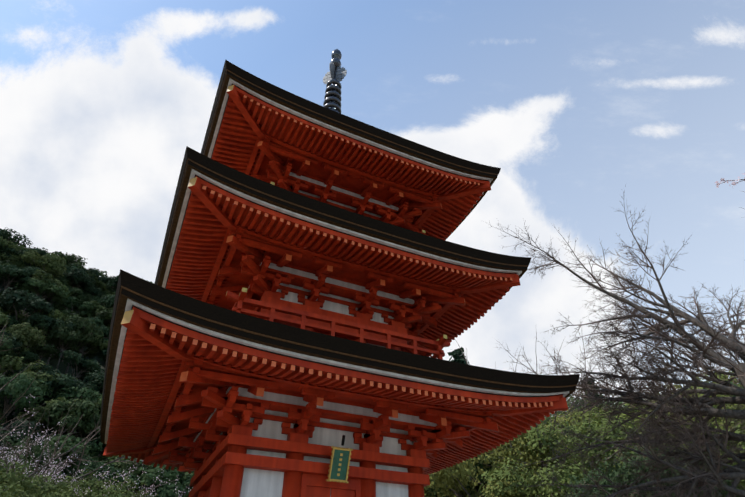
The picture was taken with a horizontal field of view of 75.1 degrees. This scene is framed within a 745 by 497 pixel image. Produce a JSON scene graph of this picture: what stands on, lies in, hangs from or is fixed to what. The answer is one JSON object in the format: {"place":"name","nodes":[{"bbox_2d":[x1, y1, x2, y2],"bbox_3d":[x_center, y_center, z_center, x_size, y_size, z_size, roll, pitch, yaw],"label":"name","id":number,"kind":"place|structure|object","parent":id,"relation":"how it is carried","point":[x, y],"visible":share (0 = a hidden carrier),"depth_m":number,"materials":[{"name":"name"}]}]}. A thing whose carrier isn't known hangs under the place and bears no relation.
{"place":"outdoors","nodes":[
{"label":"outdoors","id":0,"kind":"place"},
{"bbox_2d":[0,285,192,482],"bbox_3d":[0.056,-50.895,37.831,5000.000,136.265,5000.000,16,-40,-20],"label":"terrain","id":1,"kind":"structure","parent":0,"point":[53,362],"depth_m":158.21,"materials":[{"name":"green plant"}]},
{"bbox_2d":[0,307,10,327],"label":"hill tree","id":2,"kind":"object","parent":1,"relation":"on","point":[3,320],"visible":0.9,"depth_m":145.36,"materials":[{"name":"green plant"}]},
{"bbox_2d":[0,334,13,359],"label":"hill tree","id":3,"kind":"object","parent":1,"relation":"on","point":[5,345],"visible":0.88,"depth_m":133.12,"materials":[{"name":"green plant"}]},
{"bbox_2d":[0,400,14,423],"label":"hill tree","id":4,"kind":"object","parent":1,"relation":"on","point":[10,416],"visible":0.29,"depth_m":119.02,"materials":[{"name":"green plant"}]},
{"bbox_2d":[0,236,17,251],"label":"hill tree","id":5,"kind":"object","parent":1,"relation":"on","point":[4,242],"visible":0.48,"depth_m":195.66,"materials":[{"name":"green plant"}]},
{"bbox_2d":[0,253,21,263],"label":"hill tree","id":6,"kind":"object","parent":1,"relation":"on","point":[12,260],"visible":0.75,"depth_m":193.74,"materials":[{"name":"green plant"}]},
{"bbox_2d":[0,315,21,331],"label":"hill tree","id":7,"kind":"object","parent":1,"relation":"on","point":[15,322],"visible":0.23,"depth_m":149.39,"materials":[{"name":"green plant"}]},
{"bbox_2d":[0,331,22,354],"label":"hill tree","id":8,"kind":"object","parent":1,"relation":"on","point":[15,343],"visible":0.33,"depth_m":138.98,"materials":[{"name":"green plant"}]},
{"bbox_2d":[2,309,28,319],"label":"hill tree","id":9,"kind":"object","parent":1,"relation":"on","point":[21,315],"visible":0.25,"depth_m":156.48,"materials":[{"name":"green plant"}]},
{"bbox_2d":[0,264,31,289],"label":"hill tree","id":10,"kind":"object","parent":1,"relation":"on","point":[14,271],"visible":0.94,"depth_m":174.01,"materials":[{"name":"green plant"}]},
{"bbox_2d":[0,228,32,247],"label":"hill tree","id":11,"kind":"object","parent":1,"relation":"on","point":[6,235],"visible":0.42,"depth_m":217.44,"materials":[{"name":"green plant"}]},
{"bbox_2d":[0,247,33,258],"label":"hill tree","id":12,"kind":"object","parent":1,"relation":"on","point":[13,250],"visible":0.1,"depth_m":195.99,"materials":[{"name":"green plant"}]},
{"bbox_2d":[0,431,34,455],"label":"hill tree","id":13,"kind":"object","parent":1,"relation":"on","point":[16,442],"visible":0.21,"depth_m":97.57,"materials":[{"name":"green plant"}]},
{"bbox_2d":[0,418,40,447],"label":"hill tree","id":14,"kind":"object","parent":1,"relation":"on","point":[25,429],"visible":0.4,"depth_m":101.84,"materials":[{"name":"green plant"}]},
{"bbox_2d":[0,312,42,467],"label":"bare tree","id":15,"kind":"object","parent":1,"relation":"on","point":[11,406],"visible":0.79,"depth_m":16.04,"materials":[{"name":"brown plant"}]},
{"bbox_2d":[0,373,44,423],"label":"hill tree","id":16,"kind":"object","parent":1,"relation":"on","point":[15,387],"visible":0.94,"depth_m":115.56,"materials":[{"name":"green plant"}]},
{"bbox_2d":[6,350,39,364],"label":"hill tree","id":17,"kind":"object","parent":1,"relation":"on","point":[30,356],"visible":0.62,"depth_m":141.08,"materials":[{"name":"green plant"}]},
{"bbox_2d":[1,322,45,359],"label":"hill tree","id":18,"kind":"object","parent":1,"relation":"on","point":[27,338],"visible":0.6,"depth_m":143.79,"materials":[{"name":"green plant"}]},
{"bbox_2d":[0,355,49,402],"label":"hill tree","id":19,"kind":"object","parent":1,"relation":"on","point":[9,364],"visible":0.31,"depth_m":132.47,"materials":[{"name":"green plant"}]},
{"bbox_2d":[0,480,49,496],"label":"shrub","id":20,"kind":"object","parent":1,"relation":"on","point":[18,489],"visible":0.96,"depth_m":9.20,"materials":[{"name":"green plant"}]},
{"bbox_2d":[0,454,52,488],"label":"shrub","id":21,"kind":"object","parent":1,"relation":"on","point":[2,465],"visible":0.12,"depth_m":14.70,"materials":[{"name":"green plant"}]},
{"bbox_2d":[0,287,54,323],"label":"hill tree","id":22,"kind":"object","parent":1,"relation":"on","point":[19,299],"visible":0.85,"depth_m":155.73,"materials":[{"name":"green plant"}]},
{"bbox_2d":[6,373,52,431],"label":"hill tree","id":23,"kind":"object","parent":1,"relation":"on","point":[42,386],"visible":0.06,"depth_m":125.95,"materials":[{"name":"green plant"}]},
{"bbox_2d":[1,422,61,471],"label":"cherry blossom tree","id":24,"kind":"object","parent":1,"relation":"on","point":[33,453],"visible":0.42,"depth_m":16.91,"materials":[{"name":"pink plant"}]},
{"bbox_2d":[10,269,54,282],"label":"hill tree","id":25,"kind":"object","parent":1,"relation":"on","point":[43,275],"visible":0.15,"depth_m":180.81,"materials":[{"name":"green plant"}]},
{"bbox_2d":[2,436,63,477],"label":"hill tree","id":26,"kind":"object","parent":1,"relation":"on","point":[37,454],"visible":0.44,"depth_m":93.00,"materials":[{"name":"green plant"}]},
{"bbox_2d":[5,361,60,376],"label":"hill tree","id":27,"kind":"object","parent":1,"relation":"on","point":[37,364],"visible":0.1,"depth_m":133.95,"materials":[{"name":"green plant"}]},
{"bbox_2d":[23,266,42,277],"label":"hill tree","id":28,"kind":"object","parent":1,"relation":"on","point":[31,270],"visible":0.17,"depth_m":182.62,"materials":[{"name":"green plant"}]},
{"bbox_2d":[16,404,51,435],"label":"hill tree","id":29,"kind":"object","parent":1,"relation":"on","point":[38,415],"visible":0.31,"depth_m":116.40,"materials":[{"name":"green plant"}]},
{"bbox_2d":[16,369,58,421],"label":"hill tree","id":30,"kind":"object","parent":1,"relation":"on","point":[30,373],"visible":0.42,"depth_m":129.39,"materials":[{"name":"green plant"}]},
{"bbox_2d":[23,390,52,423],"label":"hill tree","id":31,"kind":"object","parent":1,"relation":"on","point":[46,397],"visible":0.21,"depth_m":128.99,"materials":[{"name":"green plant"}]},
{"bbox_2d":[17,342,59,365],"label":"hill tree","id":32,"kind":"object","parent":1,"relation":"on","point":[46,349],"visible":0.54,"depth_m":148.79,"materials":[{"name":"green plant"}]},
{"bbox_2d":[29,246,49,257],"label":"hill tree","id":33,"kind":"object","parent":1,"relation":"on","point":[42,252],"visible":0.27,"depth_m":215.13,"materials":[{"name":"green plant"}]},
{"bbox_2d":[14,278,67,303],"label":"hill tree","id":34,"kind":"object","parent":1,"relation":"on","point":[38,287],"visible":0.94,"depth_m":176.86,"materials":[{"name":"green plant"}]},
{"bbox_2d":[20,250,67,276],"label":"hill tree","id":35,"kind":"object","parent":1,"relation":"on","point":[53,264],"visible":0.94,"depth_m":192.99,"materials":[{"name":"green plant"}]},
{"bbox_2d":[30,275,62,296],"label":"hill tree","id":36,"kind":"object","parent":1,"relation":"on","point":[38,278],"visible":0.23,"depth_m":180.20,"materials":[{"name":"green plant"}]},
{"bbox_2d":[27,313,69,362],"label":"hill tree","id":37,"kind":"object","parent":1,"relation":"on","point":[60,323],"visible":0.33,"depth_m":155.43,"materials":[{"name":"green plant"}]},
{"bbox_2d":[31,465,66,480],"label":"hill tree","id":38,"kind":"object","parent":1,"relation":"on","point":[62,473],"visible":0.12,"depth_m":94.88,"materials":[{"name":"green plant"}]},
{"bbox_2d":[0,462,102,496],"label":"shrub","id":39,"kind":"object","parent":1,"relation":"on","point":[9,477],"visible":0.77,"depth_m":10.60,"materials":[{"name":"green plant"}]},
{"bbox_2d":[26,314,76,363],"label":"hill tree","id":40,"kind":"object","parent":1,"relation":"on","point":[53,325],"visible":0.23,"depth_m":155.40,"materials":[{"name":"green plant"}]},
{"bbox_2d":[37,309,67,321],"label":"hill tree","id":41,"kind":"object","parent":1,"relation":"on","point":[55,314],"visible":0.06,"depth_m":159.93,"materials":[{"name":"green plant"}]},
{"bbox_2d":[43,278,71,301],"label":"hill tree","id":42,"kind":"object","parent":1,"relation":"on","point":[66,290],"visible":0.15,"depth_m":185.84,"materials":[{"name":"green plant"}]},
{"bbox_2d":[33,371,82,398],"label":"hill tree","id":43,"kind":"object","parent":1,"relation":"on","point":[68,382],"visible":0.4,"depth_m":131.98,"materials":[{"name":"green plant"}]},
{"bbox_2d":[35,329,80,364],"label":"hill tree","id":44,"kind":"object","parent":1,"relation":"on","point":[72,346],"visible":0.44,"depth_m":157.88,"materials":[{"name":"green plant"}]},
{"bbox_2d":[51,276,71,287],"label":"hill tree","id":45,"kind":"object","parent":1,"relation":"on","point":[61,279],"visible":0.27,"depth_m":198.22,"materials":[{"name":"green plant"}]},
{"bbox_2d":[40,397,84,435],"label":"hill tree","id":46,"kind":"object","parent":1,"relation":"on","point":[53,401],"visible":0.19,"depth_m":118.18,"materials":[{"name":"green plant"}]},
{"bbox_2d":[44,320,83,369],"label":"hill tree","id":47,"kind":"object","parent":1,"relation":"on","point":[72,336],"visible":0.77,"depth_m":155.48,"materials":[{"name":"green plant"}]},
{"bbox_2d":[46,251,86,269],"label":"hill tree","id":48,"kind":"object","parent":1,"relation":"on","point":[73,260],"visible":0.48,"depth_m":218.72,"materials":[{"name":"green plant"}]},
{"bbox_2d":[49,376,83,396],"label":"hill tree","id":49,"kind":"object","parent":1,"relation":"on","point":[60,387],"visible":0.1,"depth_m":134.16,"materials":[{"name":"green plant"}]},
{"bbox_2d":[54,309,79,320],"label":"hill tree","id":50,"kind":"object","parent":1,"relation":"on","point":[67,313],"visible":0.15,"depth_m":173.43,"materials":[{"name":"green plant"}]},
{"bbox_2d":[40,438,98,471],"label":"hill tree","id":51,"kind":"object","parent":1,"relation":"on","point":[68,454],"visible":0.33,"depth_m":98.62,"materials":[{"name":"green plant"}]},
{"bbox_2d":[37,433,102,458],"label":"hill tree","id":52,"kind":"object","parent":1,"relation":"on","point":[92,452],"visible":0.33,"depth_m":109.44,"materials":[{"name":"green plant"}]},
{"bbox_2d":[42,398,99,435],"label":"hill tree","id":53,"kind":"object","parent":1,"relation":"on","point":[81,407],"visible":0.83,"depth_m":115.16,"materials":[{"name":"green plant"}]},
{"bbox_2d":[44,385,102,434],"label":"hill tree","id":54,"kind":"object","parent":1,"relation":"on","point":[78,395],"visible":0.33,"depth_m":130.45,"materials":[{"name":"green plant"}]},
{"bbox_2d":[0,326,149,491],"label":"bare tree","id":55,"kind":"object","parent":1,"relation":"on","point":[48,463],"visible":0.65,"depth_m":13.35,"materials":[{"name":"brown plant"}]},
{"bbox_2d":[53,296,96,317],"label":"hill tree","id":56,"kind":"object","parent":1,"relation":"on","point":[84,311],"visible":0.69,"depth_m":186.35,"materials":[{"name":"green plant"}]},
{"bbox_2d":[3,469,148,496],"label":"shrub","id":57,"kind":"object","parent":1,"relation":"on","point":[94,488],"visible":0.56,"depth_m":12.53,"materials":[{"name":"green plant"}]},
{"bbox_2d":[51,413,100,440],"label":"hill tree","id":58,"kind":"object","parent":1,"relation":"on","point":[85,431],"visible":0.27,"depth_m":117.42,"materials":[{"name":"green plant"}]},
{"bbox_2d":[63,273,88,288],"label":"hill tree","id":59,"kind":"object","parent":1,"relation":"on","point":[80,285],"visible":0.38,"depth_m":206.58,"materials":[{"name":"green plant"}]},
{"bbox_2d":[57,268,96,296],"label":"hill tree","id":60,"kind":"object","parent":1,"relation":"on","point":[78,273],"visible":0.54,"depth_m":205.08,"materials":[{"name":"green plant"}]},
{"bbox_2d":[67,287,87,301],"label":"hill tree","id":61,"kind":"object","parent":1,"relation":"on","point":[76,292],"visible":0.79,"depth_m":195.47,"materials":[{"name":"green plant"}]},
{"bbox_2d":[58,350,104,381],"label":"hill tree","id":62,"kind":"object","parent":1,"relation":"on","point":[70,358],"visible":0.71,"depth_m":151.07,"materials":[{"name":"green plant"}]},
{"bbox_2d":[57,456,105,481],"bbox_3d":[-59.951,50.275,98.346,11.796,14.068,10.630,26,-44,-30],"label":"bush","id":63,"kind":"object","parent":1,"relation":"on","point":[67,473],"visible":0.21,"depth_m":97.75,"materials":[{"name":"green plant"}]},
{"bbox_2d":[72,358,90,380],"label":"hill tree","id":64,"kind":"object","parent":1,"relation":"on","point":[82,364],"visible":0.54,"depth_m":153.74,"materials":[{"name":"green plant"}]},
{"bbox_2d":[63,383,99,401],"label":"hill tree","id":65,"kind":"object","parent":1,"relation":"on","point":[80,385],"visible":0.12,"depth_m":134.25,"materials":[{"name":"green plant"}]},
{"bbox_2d":[2,440,163,496],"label":"cherry blossom tree","id":66,"kind":"object","parent":1,"relation":"on","point":[11,459],"visible":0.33,"depth_m":15.31,"materials":[{"name":"pink plant"}]},
{"bbox_2d":[61,333,105,358],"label":"hill tree","id":67,"kind":"object","parent":1,"relation":"on","point":[92,342],"visible":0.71,"depth_m":164.27,"materials":[{"name":"green plant"}]},
{"bbox_2d":[65,313,103,373],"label":"hill tree","id":68,"kind":"object","parent":1,"relation":"on","point":[78,323],"visible":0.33,"depth_m":164.47,"materials":[{"name":"green plant"}]},
{"bbox_2d":[0,396,176,493],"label":"cherry blossom tree","id":69,"kind":"object","parent":1,"relation":"on","point":[46,471],"visible":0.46,"depth_m":15.27,"materials":[{"name":"pink plant"}]},
{"bbox_2d":[82,268,101,281],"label":"hill tree","id":70,"kind":"object","parent":1,"relation":"on","point":[92,271],"visible":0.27,"depth_m":222.84,"materials":[{"name":"green plant"}]},
{"bbox_2d":[82,284,104,298],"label":"hill tree","id":71,"kind":"object","parent":1,"relation":"on","point":[93,290],"visible":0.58,"depth_m":207.52,"materials":[{"name":"green plant"}]},
{"bbox_2d":[83,370,103,385],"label":"hill tree","id":72,"kind":"object","parent":1,"relation":"on","point":[92,377],"visible":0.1,"depth_m":144.85,"materials":[{"name":"green plant"}]},
{"bbox_2d":[79,317,108,352],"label":"hill tree","id":73,"kind":"object","parent":1,"relation":"on","point":[100,323],"visible":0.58,"depth_m":176.71,"materials":[{"name":"green plant"}]},
{"bbox_2d":[80,300,108,318],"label":"hill tree","id":74,"kind":"object","parent":1,"relation":"on","point":[97,309],"visible":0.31,"depth_m":188.19,"materials":[{"name":"green plant"}]},
{"bbox_2d":[84,430,105,457],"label":"hill tree","id":75,"kind":"object","parent":1,"relation":"on","point":[96,436],"visible":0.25,"depth_m":118.30,"materials":[{"name":"green plant"}]},
{"bbox_2d":[86,372,104,393],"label":"hill tree","id":76,"kind":"object","parent":1,"relation":"on","point":[98,383],"visible":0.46,"depth_m":137.95,"materials":[{"name":"green plant"}]},
{"bbox_2d":[85,271,107,291],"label":"hill tree","id":77,"kind":"object","parent":1,"relation":"on","point":[98,284],"visible":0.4,"depth_m":223.38,"materials":[{"name":"green plant"}]},
{"bbox_2d":[75,460,126,489],"bbox_3d":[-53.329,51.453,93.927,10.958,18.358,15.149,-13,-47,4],"label":"bush","id":78,"kind":"object","parent":1,"relation":"on","point":[113,470],"visible":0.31,"depth_m":95.15,"materials":[{"name":"green plant"}]},
{"bbox_2d":[96,348,106,360],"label":"hill tree","id":79,"kind":"object","parent":1,"relation":"on","point":[103,354],"visible":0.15,"depth_m":166.74,"materials":[{"name":"green plant"}]},
{"bbox_2d":[89,295,114,309],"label":"hill tree","id":80,"kind":"object","parent":1,"relation":"on","point":[107,302],"visible":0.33,"depth_m":194.22,"materials":[{"name":"green plant"}]},
{"bbox_2d":[95,308,112,325],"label":"hill tree","id":81,"kind":"object","parent":1,"relation":"on","point":[105,315],"visible":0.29,"depth_m":183.48,"materials":[{"name":"green plant"}]},
{"bbox_2d":[98,274,114,282],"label":"hill tree","id":82,"kind":"object","parent":1,"relation":"on","point":[105,278],"visible":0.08,"depth_m":233.82,"materials":[{"name":"green plant"}]},
{"bbox_2d":[106,275,118,293],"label":"hill tree","id":83,"kind":"object","parent":1,"relation":"on","point":[112,285],"visible":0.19,"depth_m":220.82,"materials":[{"name":"green plant"}]},
{"bbox_2d":[95,455,130,467],"bbox_3d":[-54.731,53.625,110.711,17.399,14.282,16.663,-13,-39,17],"label":"bush","id":84,"kind":"object","parent":1,"relation":"on","point":[110,459],"visible":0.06,"depth_m":108.10,"materials":[{"name":"green plant"}]},
{"bbox_2d":[41,436,192,496],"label":"cherry blossom tree","id":85,"kind":"object","parent":1,"relation":"on","point":[51,465],"visible":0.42,"depth_m":13.27,"materials":[{"name":"pink plant"}]},
{"bbox_2d":[93,485,141,496],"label":"shrub","id":86,"kind":"object","parent":1,"relation":"on","point":[122,495],"visible":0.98,"depth_m":11.18,"materials":[{"name":"green plant"}]},
{"bbox_2d":[114,457,179,489],"bbox_3d":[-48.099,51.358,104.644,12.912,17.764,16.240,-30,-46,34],"label":"bush","id":87,"kind":"object","parent":1,"relation":"on","point":[125,465],"visible":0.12,"depth_m":103.18,"materials":[{"name":"green plant"}]},
{"bbox_2d":[111,460,184,492],"bbox_3d":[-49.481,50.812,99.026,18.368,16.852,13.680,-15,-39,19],"label":"bush","id":88,"kind":"object","parent":1,"relation":"on","point":[165,476],"visible":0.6,"depth_m":99.07,"materials":[{"name":"green plant"}]},
{"bbox_2d":[152,473,192,496],"bbox_3d":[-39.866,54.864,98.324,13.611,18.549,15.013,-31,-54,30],"label":"bush","id":89,"kind":"object","parent":1,"relation":"on","point":[165,490],"visible":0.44,"depth_m":96.85,"materials":[{"name":"green plant"}]},
{"bbox_2d":[100,49,579,496],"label":"pagoda","id":90,"kind":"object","parent":1,"relation":"on","point":[305,306],"visible":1,"depth_m":8.22,"materials":[{"name":"paint"}]},
{"bbox_2d":[424,474,483,496],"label":"fresh green tree","id":91,"kind":"object","parent":1,"relation":"on","point":[429,489],"visible":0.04,"depth_m":20.54,"materials":[{"name":"green plant"}]},
{"bbox_2d":[448,347,469,364],"bbox_3d":[7.308,16.099,34.259,7.415,19.936,7.176,-12,-39,16],"label":"tree","id":92,"kind":"object","parent":1,"relation":"on","point":[457,354],"visible":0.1,"depth_m":39.67,"materials":[{"name":"green plant"}]},
{"bbox_2d":[435,452,519,496],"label":"evergreen tree","id":93,"kind":"object","parent":1,"relation":"on","point":[481,467],"visible":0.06,"depth_m":21.08,"materials":[{"name":"green plant"}]},
{"bbox_2d":[424,422,568,496],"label":"fresh green tree","id":94,"kind":"object","parent":1,"relation":"on","point":[449,474],"visible":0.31,"depth_m":18.80,"materials":[{"name":"green plant"}]},
{"bbox_2d":[458,332,603,496],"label":"bare tree","id":95,"kind":"object","parent":1,"relation":"on","point":[542,465],"visible":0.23,"depth_m":18.73,"materials":[{"name":"brown plant"}]},
{"bbox_2d":[463,404,606,494],"bbox_3d":[7.828,12.374,21.830,9.514,10.987,7.986,-19,-41,24],"label":"fresh green tree","id":96,"kind":"object","parent":1,"relation":"on","point":[559,419],"visible":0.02,"depth_m":22.33,"materials":[{"name":"green plant"}]},
{"bbox_2d":[479,412,654,496],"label":"fresh green tree","id":97,"kind":"object","parent":1,"relation":"on","point":[565,474],"visible":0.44,"depth_m":16.06,"materials":[{"name":"green plant"}]},
{"bbox_2d":[524,384,635,440],"bbox_3d":[11.925,14.681,26.940,11.753,13.572,9.865,-18,-41,23],"label":"fresh green tree","id":98,"kind":"object","parent":1,"relation":"on","point":[571,399],"visible":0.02,"depth_m":26.93,"materials":[{"name":"green plant"}]},
{"bbox_2d":[528,400,668,483],"bbox_3d":[10.765,10.788,18.977,7.328,10.082,8.731,12,-38,-16],"label":"fresh green tree","id":99,"kind":"object","parent":1,"relation":"on","point":[586,415],"visible":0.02,"depth_m":21.26,"materials":[{"name":"green plant"}]},
{"bbox_2d":[550,323,671,419],"bbox_3d":[9.806,12.236,25.345,14.837,15.416,11.158,-29,-46,33],"label":"bare tree","id":100,"kind":"object","parent":1,"relation":"on","point":[595,380],"visible":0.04,"depth_m":25.68,"materials":[{"name":"brown plant"}]},
{"bbox_2d":[489,185,744,496],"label":"bare tree","id":101,"kind":"object","parent":1,"relation":"on","point":[637,397],"visible":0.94,"depth_m":9.76,"materials":[{"name":"brown plant"}]},
{"bbox_2d":[556,313,744,496],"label":"bare tree","id":102,"kind":"object","parent":1,"relation":"on","point":[717,482],"visible":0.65,"depth_m":8.62,"materials":[{"name":"brown plant"}]},
{"bbox_2d":[564,443,739,496],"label":"fresh green tree","id":103,"kind":"object","parent":1,"relation":"on","point":[622,469],"visible":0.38,"depth_m":12.05,"materials":[{"name":"green plant"}]},
{"bbox_2d":[582,386,744,493],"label":"fresh green tree","id":104,"kind":"object","parent":1,"relation":"on","point":[718,423],"visible":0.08,"depth_m":14.86,"materials":[{"name":"green plant"}]},
{"bbox_2d":[644,383,744,441],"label":"fresh green tree","id":105,"kind":"object","parent":1,"relation":"on","point":[714,407],"visible":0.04,"depth_m":16.61,"materials":[{"name":"green plant"}]},
{"bbox_2d":[675,419,744,496],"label":"fresh green tree","id":106,"kind":"object","parent":1,"relation":"on","point":[741,482],"visible":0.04,"depth_m":11.90,"materials":[{"name":"green plant"}]},
{"bbox_2d":[0,0,744,408],"label":"sky","id":107,"kind":"structure","parent":0,"point":[576,103],"materials":[{"name":"blue"}]},
{"bbox_2d":[715,173,744,187],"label":"tree branch","id":108,"kind":"object","parent":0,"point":[722,180],"visible":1,"depth_m":5.70,"materials":[{"name":"pink plant"}]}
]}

